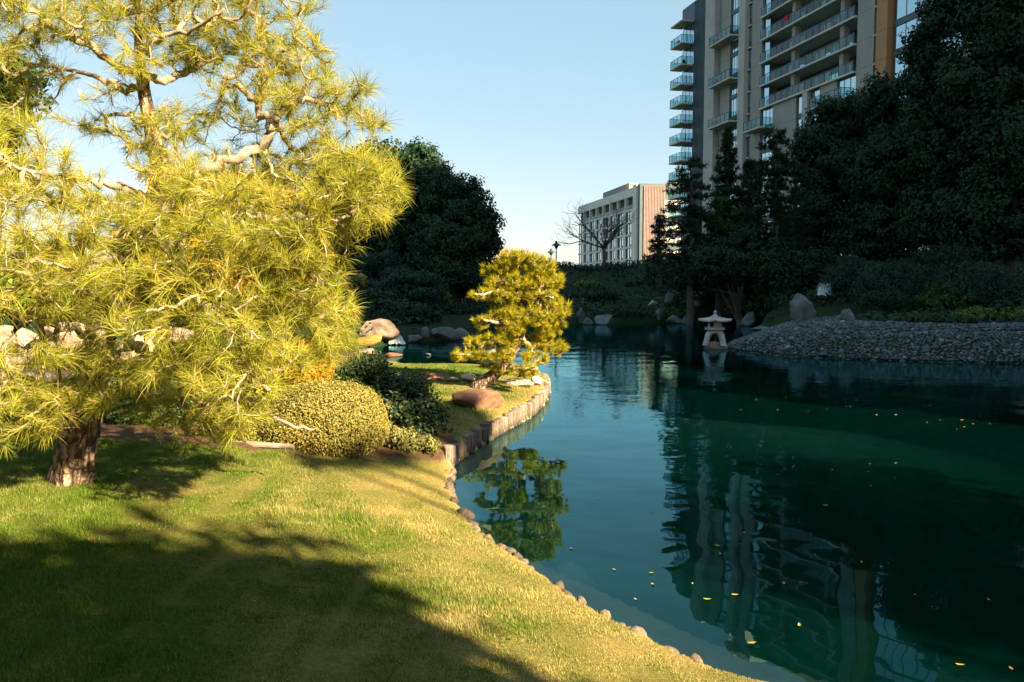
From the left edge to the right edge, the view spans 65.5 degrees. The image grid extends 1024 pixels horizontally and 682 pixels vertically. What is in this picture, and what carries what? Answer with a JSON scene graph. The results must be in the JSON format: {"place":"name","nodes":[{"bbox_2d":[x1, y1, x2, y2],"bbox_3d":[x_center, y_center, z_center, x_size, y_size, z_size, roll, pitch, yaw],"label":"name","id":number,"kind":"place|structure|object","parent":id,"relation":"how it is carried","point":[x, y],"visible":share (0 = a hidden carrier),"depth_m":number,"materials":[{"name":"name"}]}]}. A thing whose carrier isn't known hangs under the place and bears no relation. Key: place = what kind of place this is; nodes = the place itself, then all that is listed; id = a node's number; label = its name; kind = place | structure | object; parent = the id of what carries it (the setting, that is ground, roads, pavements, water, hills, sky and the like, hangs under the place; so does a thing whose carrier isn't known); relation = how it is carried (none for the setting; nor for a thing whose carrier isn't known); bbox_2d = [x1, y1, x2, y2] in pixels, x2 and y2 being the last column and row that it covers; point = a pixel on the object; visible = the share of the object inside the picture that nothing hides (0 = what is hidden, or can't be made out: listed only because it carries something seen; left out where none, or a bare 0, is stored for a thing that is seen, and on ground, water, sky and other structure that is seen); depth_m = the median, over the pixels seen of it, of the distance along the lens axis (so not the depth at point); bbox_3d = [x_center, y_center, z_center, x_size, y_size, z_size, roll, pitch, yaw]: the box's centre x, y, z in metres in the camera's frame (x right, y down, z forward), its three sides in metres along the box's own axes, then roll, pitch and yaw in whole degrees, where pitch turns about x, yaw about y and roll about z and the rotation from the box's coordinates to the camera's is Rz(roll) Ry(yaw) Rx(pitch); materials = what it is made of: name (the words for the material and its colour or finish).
{"place":"outdoors","nodes":[
{"label":"outdoors","id":0,"kind":"place"},
{"bbox_2d":[0,0,695,268],"label":"sky","id":1,"kind":"structure","parent":0,"point":[555,104],"materials":[{"name":"blue"}]},
{"bbox_2d":[0,255,1023,681],"bbox_3d":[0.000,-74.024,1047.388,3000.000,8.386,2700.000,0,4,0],"label":"ground","id":2,"kind":"structure","parent":0,"point":[880,571],"depth_m":11.72,"materials":[{"name":"plant"}]},
{"bbox_2d":[0,39,55,325],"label":"broadleaf tree","id":3,"kind":"object","parent":2,"relation":"on","point":[5,90],"visible":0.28,"depth_m":15.69,"materials":[{"name":"green plant"}]},
{"bbox_2d":[0,325,55,365],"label":"boulder","id":4,"kind":"object","parent":2,"relation":"on","point":[7,328],"visible":0.32,"depth_m":12.71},
{"bbox_2d":[4,368,56,383],"bbox_3d":[-7.004,0.534,11.507,0.907,0.260,0.659,-2,5,-27],"label":"boulder","id":5,"kind":"object","parent":2,"relation":"on","point":[49,375],"visible":0.16,"depth_m":11.38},
{"bbox_2d":[0,383,69,421],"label":"green bush","id":6,"kind":"object","parent":2,"relation":"on","point":[9,417],"visible":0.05,"depth_m":10.37,"materials":[{"name":"green plant"}]},
{"bbox_2d":[0,254,94,367],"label":"shrub","id":7,"kind":"object","parent":2,"relation":"on","point":[24,304],"visible":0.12,"depth_m":15.39,"materials":[{"name":"green plant"}]},
{"bbox_2d":[44,321,84,351],"bbox_3d":[-7.426,-0.048,13.369,1.083,0.568,0.549,3,5,33],"label":"boulder","id":8,"kind":"object","parent":2,"relation":"on","point":[50,331],"visible":0.16,"depth_m":13.15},
{"bbox_2d":[116,335,155,361],"bbox_3d":[-5.955,0.109,12.575,0.687,0.506,0.399,0,4,0],"label":"boulder","id":9,"kind":"object","parent":2,"relation":"on","point":[149,340],"visible":0.1,"depth_m":12.44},
{"bbox_2d":[103,377,201,426],"bbox_3d":[-4.718,0.832,10.695,1.526,0.711,1.777,0,4,0],"label":"green bush","id":10,"kind":"object","parent":2,"relation":"on","point":[115,418],"visible":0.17,"depth_m":9.96,"materials":[{"name":"green plant"}]},
{"bbox_2d":[68,333,280,388],"bbox_3d":[-5.769,0.456,13.982,3.836,1.201,1.911,-2,5,-29],"label":"shrub","id":11,"kind":"object","parent":2,"relation":"on","point":[113,381],"visible":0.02,"depth_m":13.44,"materials":[{"name":"green plant"}]},
{"bbox_2d":[92,278,309,337],"bbox_3d":[-6.463,-0.410,16.884,4.523,2.481,2.325,-1,4,-14],"label":"shrub","id":12,"kind":"object","parent":2,"relation":"on","point":[182,323],"visible":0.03,"depth_m":16.21,"materials":[{"name":"green plant"}]},
{"bbox_2d":[0,0,419,486],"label":"pine tree","id":13,"kind":"object","parent":2,"relation":"on","point":[120,273],"visible":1,"depth_m":6.27,"materials":[{"name":"green plant"}]},
{"bbox_2d":[106,167,338,345],"bbox_3d":[-5.522,-1.238,15.319,4.028,4.354,3.001,-3,5,-34],"label":"broadleaf tree","id":14,"kind":"object","parent":2,"relation":"on","point":[117,234],"visible":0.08,"depth_m":14.81,"materials":[{"name":"green plant"}]},
{"bbox_2d":[184,383,279,441],"bbox_3d":[-3.452,0.946,10.281,1.406,0.849,1.744,0,4,0],"label":"clipped hedge","id":15,"kind":"object","parent":2,"relation":"on","point":[255,431],"visible":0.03,"depth_m":9.60,"materials":[{"name":"leaf"},{"name":"twig"}]},
{"bbox_2d":[234,441,294,448],"bbox_3d":[-3.093,1.226,9.425,1.064,0.084,0.087,1,4,9],"label":"edging log","id":16,"kind":"object","parent":2,"relation":"on","point":[270,445],"visible":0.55,"depth_m":9.37,"materials":[{"name":"brown wood"}]},
{"bbox_2d":[273,339,335,385],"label":"golden bush","id":17,"kind":"object","parent":2,"relation":"on","point":[325,373],"visible":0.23,"depth_m":12.29,"materials":[{"name":"yellow plant"}]},
{"bbox_2d":[250,378,393,457],"bbox_3d":[-2.474,0.965,10.383,1.862,0.927,2.045,0,4,0],"label":"clipped hedge","id":18,"kind":"object","parent":2,"relation":"on","point":[335,413],"visible":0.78,"depth_m":9.68,"materials":[{"name":"leaf"},{"name":"twig"}]},
{"bbox_2d":[297,152,373,280],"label":"broadleaf tree","id":19,"kind":"object","parent":2,"relation":"on","point":[348,266],"visible":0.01,"depth_m":63.29,"materials":[{"name":"green plant"}]},
{"bbox_2d":[339,273,368,293],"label":"shrub","id":20,"kind":"object","parent":2,"relation":"on","point":[359,280],"visible":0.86,"depth_m":41.55,"materials":[{"name":"green plant"}]},
{"bbox_2d":[355,334,381,345],"bbox_3d":[-5.587,-0.040,30.732,1.211,0.482,0.770,0,4,0],"label":"boulder","id":21,"kind":"object","parent":2,"relation":"on","point":[375,339],"visible":0.65,"depth_m":30.44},
{"bbox_2d":[345,250,403,281],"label":"cloud pruned pine","id":22,"kind":"object","parent":2,"relation":"on","point":[370,266],"visible":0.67,"depth_m":49.24,"materials":[{"name":"green plant"}]},
{"bbox_2d":[360,318,399,338],"bbox_3d":[-5.442,-0.485,32.931,1.642,0.885,1.107,0,4,0],"label":"boulder","id":23,"kind":"object","parent":2,"relation":"on","point":[386,328],"visible":0.77,"depth_m":32.55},
{"bbox_2d":[0,436,762,681],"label":"grass","id":24,"kind":"structure","parent":2,"relation":"on","point":[78,520],"depth_m":5.30,"materials":[{"name":"plant"}]},
{"bbox_2d":[315,136,456,277],"bbox_3d":[-9.148,-9.531,60.635,12.608,12.593,8.702,0,4,0],"label":"broadleaf tree","id":25,"kind":"object","parent":2,"relation":"on","point":[429,169],"visible":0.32,"depth_m":58.55,"materials":[{"name":"green plant"}]},
{"bbox_2d":[332,287,445,323],"bbox_3d":[-6.478,-1.702,40.692,5.572,2.136,4.758,2,5,26],"label":"shrub","id":26,"kind":"object","parent":2,"relation":"on","point":[385,304],"visible":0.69,"depth_m":39.59,"materials":[{"name":"green plant"}]},
{"bbox_2d":[332,349,452,436],"bbox_3d":[-1.946,0.963,12.594,1.596,1.531,3.113,-3,5,-40],"label":"shrub","id":27,"kind":"object","parent":2,"relation":"on","point":[404,397],"visible":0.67,"depth_m":12.39,"materials":[{"name":"green plant"}]},
{"bbox_2d":[359,263,449,305],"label":"cloud pruned pine","id":28,"kind":"object","parent":2,"relation":"on","point":[400,283],"visible":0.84,"depth_m":43.12,"materials":[{"name":"plant"}]},
{"bbox_2d":[380,422,441,455],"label":"shrub","id":29,"kind":"object","parent":2,"relation":"on","point":[406,441],"visible":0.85,"depth_m":10.49,"materials":[{"name":"green plant"}]},
{"bbox_2d":[423,373,444,380],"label":"boulder","id":30,"kind":"object","parent":2,"relation":"on","point":[436,376],"visible":0.77,"depth_m":16.41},
{"bbox_2d":[332,360,543,433],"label":"grass","id":31,"kind":"structure","parent":2,"relation":"on","point":[449,367],"depth_m":16.21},
{"bbox_2d":[394,300,486,314],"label":"shrub","id":32,"kind":"object","parent":2,"relation":"on","point":[449,308],"visible":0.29,"depth_m":49.57,"materials":[{"name":"green plant"}]},
{"bbox_2d":[431,327,458,340],"bbox_3d":[-2.992,-0.252,35.744,1.229,0.807,1.116,0,4,0],"label":"boulder","id":33,"kind":"object","parent":2,"relation":"on","point":[447,333],"visible":0.82,"depth_m":35.39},
{"bbox_2d":[399,172,506,302],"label":"broadleaf tree","id":34,"kind":"object","parent":2,"relation":"on","point":[457,242],"visible":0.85,"depth_m":56.09,"materials":[{"name":"green plant"}]},
{"bbox_2d":[455,328,468,339],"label":"boulder","id":35,"kind":"object","parent":2,"relation":"on","point":[462,333],"visible":0.42,"depth_m":36.17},
{"bbox_2d":[461,372,476,381],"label":"boulder","id":36,"kind":"object","parent":2,"relation":"on","point":[470,377],"visible":0.77,"depth_m":16.50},
{"bbox_2d":[452,389,503,408],"bbox_3d":[-0.616,1.034,13.956,0.535,0.399,0.940,4,6,44],"label":"boulder","id":37,"kind":"object","parent":2,"relation":"on","point":[482,398],"visible":0.86,"depth_m":13.74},
{"bbox_2d":[442,372,550,466],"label":"log retaining wall","id":38,"kind":"structure","parent":2,"relation":"on","point":[494,428],"depth_m":13.11,"materials":[{"name":"brown wood"}]},
{"bbox_2d":[448,246,573,388],"bbox_3d":[-0.009,-0.423,15.757,2.510,2.948,1.362,0,4,0],"label":"pine tree","id":39,"kind":"object","parent":2,"relation":"on","point":[544,275],"visible":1,"depth_m":15.55,"materials":[{"name":"green plant"}]},
{"bbox_2d":[3,249,1023,341],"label":"undergrowth","id":40,"kind":"object","parent":2,"relation":"on","point":[811,294],"visible":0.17,"depth_m":43.74,"materials":[{"name":"green plant"}]},
{"bbox_2d":[817,283,830,295],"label":"waterfall","id":41,"kind":"structure","parent":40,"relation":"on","point":[822,290],"depth_m":41.57,"materials":[{"name":"white liquid"}]},
{"bbox_2d":[504,378,533,387],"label":"boulder","id":42,"kind":"object","parent":2,"relation":"on","point":[523,382],"visible":0.9,"depth_m":16.69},
{"bbox_2d":[444,460,702,663],"bbox_3d":[0.237,1.911,7.497,0.939,0.222,7.097,-2,4,-25],"label":"stone edging","id":43,"kind":"object","parent":2,"relation":"on","point":[468,515],"visible":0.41,"depth_m":7.15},
{"bbox_2d":[561,263,597,272],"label":"shrub","id":44,"kind":"object","parent":2,"relation":"on","point":[581,266],"visible":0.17,"depth_m":72.94,"materials":[{"name":"green plant"}]},
{"bbox_2d":[572,279,601,287],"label":"shrub","id":45,"kind":"object","parent":2,"relation":"on","point":[586,282],"visible":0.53,"depth_m":65.12,"materials":[{"name":"green plant"}]},
{"bbox_2d":[550,198,640,271],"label":"bare tree","id":46,"kind":"object","parent":2,"relation":"on","point":[612,236],"visible":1,"depth_m":72.37,"materials":[{"name":"brown plant"}]},
{"bbox_2d":[583,290,619,300],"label":"shrub","id":47,"kind":"object","parent":2,"relation":"on","point":[600,295],"visible":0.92,"depth_m":59.20,"materials":[{"name":"green plant"}]},
{"bbox_2d":[593,261,635,271],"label":"shrub","id":48,"kind":"object","parent":2,"relation":"on","point":[610,265],"visible":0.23,"depth_m":73.60,"materials":[{"name":"green plant"}]},
{"bbox_2d":[595,307,648,318],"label":"shrub","id":49,"kind":"object","parent":2,"relation":"on","point":[634,312],"visible":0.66,"depth_m":52.01,"materials":[{"name":"green plant"}]},
{"bbox_2d":[578,183,680,266],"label":"white building","id":50,"kind":"structure","parent":2,"relation":"on","point":[648,200],"depth_m":208.20,"materials":[{"name":"concrete"}]},
{"bbox_2d":[623,279,649,286],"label":"shrub","id":51,"kind":"object","parent":2,"relation":"on","point":[632,283],"visible":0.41,"depth_m":65.15,"materials":[{"name":"green plant"}]},
{"bbox_2d":[640,213,675,288],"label":"conifer tree","id":52,"kind":"object","parent":2,"relation":"on","point":[658,247],"visible":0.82,"depth_m":61.50,"materials":[{"name":"green plant"}]},
{"bbox_2d":[663,290,679,305],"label":"boulder","id":53,"kind":"object","parent":2,"relation":"on","point":[669,298],"visible":0.65,"depth_m":54.17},
{"bbox_2d":[647,308,697,319],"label":"shrub","id":54,"kind":"object","parent":2,"relation":"on","point":[666,313],"visible":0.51,"depth_m":51.98,"materials":[{"name":"green plant"}]},
{"bbox_2d":[666,315,681,322],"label":"boulder","id":55,"kind":"object","parent":2,"relation":"on","point":[674,319],"visible":0.77,"depth_m":51.21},
{"bbox_2d":[651,155,734,323],"bbox_3d":[11.499,-5.733,49.961,5.791,11.833,3.505,-2,4,-23],"label":"conifer tree","id":56,"kind":"object","parent":2,"relation":"on","point":[684,183],"visible":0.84,"depth_m":49.55,"materials":[{"name":"green plant"}]},
{"bbox_2d":[696,194,747,322],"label":"broadleaf tree","id":57,"kind":"object","parent":2,"relation":"on","point":[721,204],"visible":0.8,"depth_m":50.71,"materials":[{"name":"green plant"}]},
{"bbox_2d":[701,124,749,322],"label":"conifer tree","id":58,"kind":"object","parent":2,"relation":"on","point":[727,178],"visible":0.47,"depth_m":51.17,"materials":[{"name":"green plant"}]},
{"bbox_2d":[665,223,823,324],"bbox_3d":[13.410,-3.184,48.724,5.868,7.902,10.408,-4,6,-42],"label":"broadleaf tree","id":59,"kind":"object","parent":2,"relation":"on","point":[724,260],"visible":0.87,"depth_m":47.05,"materials":[{"name":"green plant"}]},
{"bbox_2d":[718,284,770,315],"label":"shrub","id":60,"kind":"object","parent":2,"relation":"on","point":[749,304],"visible":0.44,"depth_m":49.16,"materials":[{"name":"green plant"}]},
{"bbox_2d":[724,157,770,285],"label":"conifer tree","id":61,"kind":"object","parent":2,"relation":"on","point":[747,168],"visible":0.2,"depth_m":53.27,"materials":[{"name":"green plant"}]},
{"bbox_2d":[731,123,823,303],"bbox_3d":[15.798,-6.689,48.038,6.110,12.681,3.585,0,4,0],"label":"conifer tree","id":62,"kind":"object","parent":2,"relation":"on","point":[774,211],"visible":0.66,"depth_m":47.36,"materials":[{"name":"green plant"}]},
{"bbox_2d":[790,293,816,320],"bbox_3d":[12.781,-1.309,35.000,1.116,1.604,0.715,-2,5,-27],"label":"boulder","id":63,"kind":"object","parent":2,"relation":"on","point":[801,307],"visible":0.88,"depth_m":34.75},
{"bbox_2d":[668,0,970,256],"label":"apartment tower","id":64,"kind":"structure","parent":2,"relation":"on","point":[765,63],"depth_m":106.18,"materials":[{"name":"concrete"}]},
{"bbox_2d":[681,125,691,140],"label":"window","id":65,"kind":"structure","parent":64,"relation":"in","point":[688,129],"depth_m":128.19,"materials":[{"name":"glass"}]},
{"bbox_2d":[681,143,691,159],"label":"window","id":66,"kind":"structure","parent":64,"relation":"in","point":[688,148],"depth_m":128.56,"materials":[{"name":"glass"}]},
{"bbox_2d":[682,67,692,83],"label":"window","id":67,"kind":"structure","parent":64,"relation":"in","point":[689,72],"depth_m":127.47,"materials":[{"name":"glass"}]},
{"bbox_2d":[682,86,692,103],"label":"window","id":68,"kind":"structure","parent":64,"relation":"in","point":[689,91],"depth_m":127.59,"materials":[{"name":"glass"}]},
{"bbox_2d":[682,105,692,121],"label":"window","id":69,"kind":"structure","parent":64,"relation":"in","point":[685,118],"depth_m":128.01,"materials":[{"name":"glass"}]},
{"bbox_2d":[682,45,693,63],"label":"window","id":70,"kind":"structure","parent":64,"relation":"in","point":[689,51],"depth_m":127.31,"materials":[{"name":"glass"}]},
{"bbox_2d":[683,23,693,42],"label":"window","id":71,"kind":"structure","parent":64,"relation":"in","point":[690,29],"depth_m":126.91,"materials":[{"name":"glass"}]},
{"bbox_2d":[730,98,736,116],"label":"window","id":72,"kind":"structure","parent":64,"relation":"in","point":[733,106],"depth_m":114.01,"materials":[{"name":"glass"}]},
{"bbox_2d":[731,55,737,74],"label":"window","id":73,"kind":"structure","parent":64,"relation":"in","point":[734,61],"depth_m":113.57,"materials":[{"name":"glass"}]},
{"bbox_2d":[732,12,738,31],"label":"window","id":74,"kind":"structure","parent":64,"relation":"in","point":[735,18],"depth_m":113.10,"materials":[{"name":"glass"}]},
{"bbox_2d":[763,85,769,105],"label":"window","id":75,"kind":"structure","parent":64,"relation":"in","point":[766,90],"depth_m":105.71,"materials":[{"name":"glass"}]},
{"bbox_2d":[763,62,769,83],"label":"window","id":76,"kind":"structure","parent":64,"relation":"in","point":[766,78],"depth_m":105.62,"materials":[{"name":"glass"}]},
{"bbox_2d":[764,39,770,59],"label":"window","id":77,"kind":"structure","parent":64,"relation":"in","point":[767,45],"depth_m":105.29,"materials":[{"name":"glass"}]},
{"bbox_2d":[762,106,772,125],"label":"window","id":78,"kind":"structure","parent":64,"relation":"in","point":[768,112],"depth_m":105.51,"materials":[{"name":"glass"}]},
{"bbox_2d":[764,16,771,37],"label":"window","id":79,"kind":"structure","parent":64,"relation":"in","point":[767,31],"depth_m":105.21,"materials":[{"name":"glass"}]},
{"bbox_2d":[811,88,819,107],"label":"window","id":80,"kind":"structure","parent":64,"relation":"in","point":[816,92],"depth_m":95.45,"materials":[{"name":"glass"}]},
{"bbox_2d":[814,62,852,85],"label":"window","id":81,"kind":"structure","parent":64,"relation":"in","point":[834,72],"depth_m":95.80,"materials":[{"name":"glass"}]},
{"bbox_2d":[815,36,853,59],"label":"window","id":82,"kind":"structure","parent":64,"relation":"in","point":[828,50],"depth_m":95.83,"materials":[{"name":"glass"}]},
{"bbox_2d":[838,74,855,97],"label":"window","id":83,"kind":"structure","parent":64,"relation":"in","point":[850,81],"depth_m":89.49,"materials":[{"name":"glass"}]},
{"bbox_2d":[895,15,923,49],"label":"window","id":84,"kind":"structure","parent":64,"relation":"in","point":[898,29],"depth_m":80.88,"materials":[{"name":"glass"}]},
{"bbox_2d":[896,0,932,19],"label":"window","id":85,"kind":"structure","parent":64,"relation":"in","point":[904,8],"depth_m":80.57,"materials":[{"name":"glass"}]},
{"bbox_2d":[894,32,960,77],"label":"window","id":86,"kind":"structure","parent":64,"relation":"in","point":[897,68],"depth_m":81.54,"materials":[{"name":"glass"}]},
{"bbox_2d":[780,87,872,264],"bbox_3d":[20.248,-9.511,49.296,7.312,12.361,5.870,0,4,0],"label":"broadleaf tree","id":87,"kind":"object","parent":2,"relation":"on","point":[826,142],"visible":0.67,"depth_m":48.35,"materials":[{"name":"green plant"}]},
{"bbox_2d":[838,308,854,320],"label":"boulder","id":88,"kind":"object","parent":2,"relation":"on","point":[846,314],"visible":0.78,"depth_m":31.80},
{"bbox_2d":[818,250,891,298],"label":"shrub","id":89,"kind":"object","parent":2,"relation":"on","point":[839,279],"visible":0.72,"depth_m":41.25,"materials":[{"name":"green plant"}]},
{"bbox_2d":[822,68,927,276],"bbox_3d":[22.005,-9.275,46.563,6.251,12.964,6.170,-4,6,-43],"label":"broadleaf tree","id":90,"kind":"object","parent":2,"relation":"on","point":[868,234],"visible":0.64,"depth_m":45.42,"materials":[{"name":"green plant"}]},
{"bbox_2d":[852,286,914,314],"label":"shrub","id":91,"kind":"object","parent":2,"relation":"on","point":[882,301],"visible":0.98,"depth_m":35.45,"materials":[{"name":"green plant"}]},
{"bbox_2d":[847,257,943,309],"bbox_3d":[18.204,-2.660,37.902,5.042,2.950,3.759,0,4,0],"label":"shrub","id":92,"kind":"object","parent":2,"relation":"on","point":[903,283],"visible":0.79,"depth_m":37.26,"materials":[{"name":"green plant"}]},
{"bbox_2d":[891,310,958,317],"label":"shrub","id":93,"kind":"object","parent":2,"relation":"on","point":[929,314],"visible":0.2,"depth_m":33.55,"materials":[{"name":"green plant"}]},
{"bbox_2d":[887,0,982,278],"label":"broadleaf tree","id":94,"kind":"object","parent":2,"relation":"on","point":[928,137],"visible":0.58,"depth_m":42.49,"materials":[{"name":"green plant"}]},
{"bbox_2d":[897,241,991,281],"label":"shrub","id":95,"kind":"object","parent":2,"relation":"on","point":[924,256],"visible":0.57,"depth_m":39.04,"materials":[{"name":"green plant"}]},
{"bbox_2d":[909,278,984,313],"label":"shrub","id":96,"kind":"object","parent":2,"relation":"on","point":[923,301],"visible":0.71,"depth_m":35.87,"materials":[{"name":"green plant"}]},
{"bbox_2d":[926,0,1023,287],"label":"broadleaf tree","id":97,"kind":"object","parent":2,"relation":"on","point":[987,90],"visible":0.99,"depth_m":39.40,"materials":[{"name":"green plant"}]},
{"bbox_2d":[926,258,1023,306],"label":"shrub","id":98,"kind":"object","parent":2,"relation":"on","point":[985,286],"visible":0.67,"depth_m":35.99,"materials":[{"name":"green plant"}]},
{"bbox_2d":[952,305,1023,319],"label":"shrub","id":99,"kind":"object","parent":2,"relation":"on","point":[995,313],"visible":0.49,"depth_m":32.95,"materials":[{"name":"green plant"}]},
{"bbox_2d":[984,281,1023,309],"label":"shrub","id":100,"kind":"object","parent":2,"relation":"on","point":[1015,298],"visible":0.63,"depth_m":34.55,"materials":[{"name":"green plant"}]},
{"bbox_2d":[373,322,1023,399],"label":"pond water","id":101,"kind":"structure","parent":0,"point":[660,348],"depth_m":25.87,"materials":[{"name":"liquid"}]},
{"bbox_2d":[388,335,405,344],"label":"waterfall","id":102,"kind":"structure","parent":101,"relation":"on","point":[398,339],"depth_m":32.89,"materials":[{"name":"white liquid"}]},
{"bbox_2d":[594,314,611,324],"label":"boulder","id":103,"kind":"object","parent":101,"relation":"in","point":[606,319],"visible":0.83,"depth_m":49.54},
{"bbox_2d":[703,341,728,349],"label":"boulder","id":104,"kind":"object","parent":101,"relation":"in","point":[714,345],"visible":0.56,"depth_m":30.83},
{"bbox_2d":[698,310,731,345],"bbox_3d":[7.916,-0.520,31.061,1.408,1.350,1.408,0,4,0],"label":"stone lantern","id":105,"kind":"object","parent":104,"relation":"on","point":[717,320],"visible":1,"depth_m":30.80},
{"bbox_2d":[740,311,757,325],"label":"boulder","id":106,"kind":"object","parent":101,"relation":"in","point":[750,319],"visible":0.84,"depth_m":48.05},
{"bbox_2d":[726,315,1023,363],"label":"pebble beach","id":107,"kind":"structure","parent":0,"point":[780,331],"depth_m":27.91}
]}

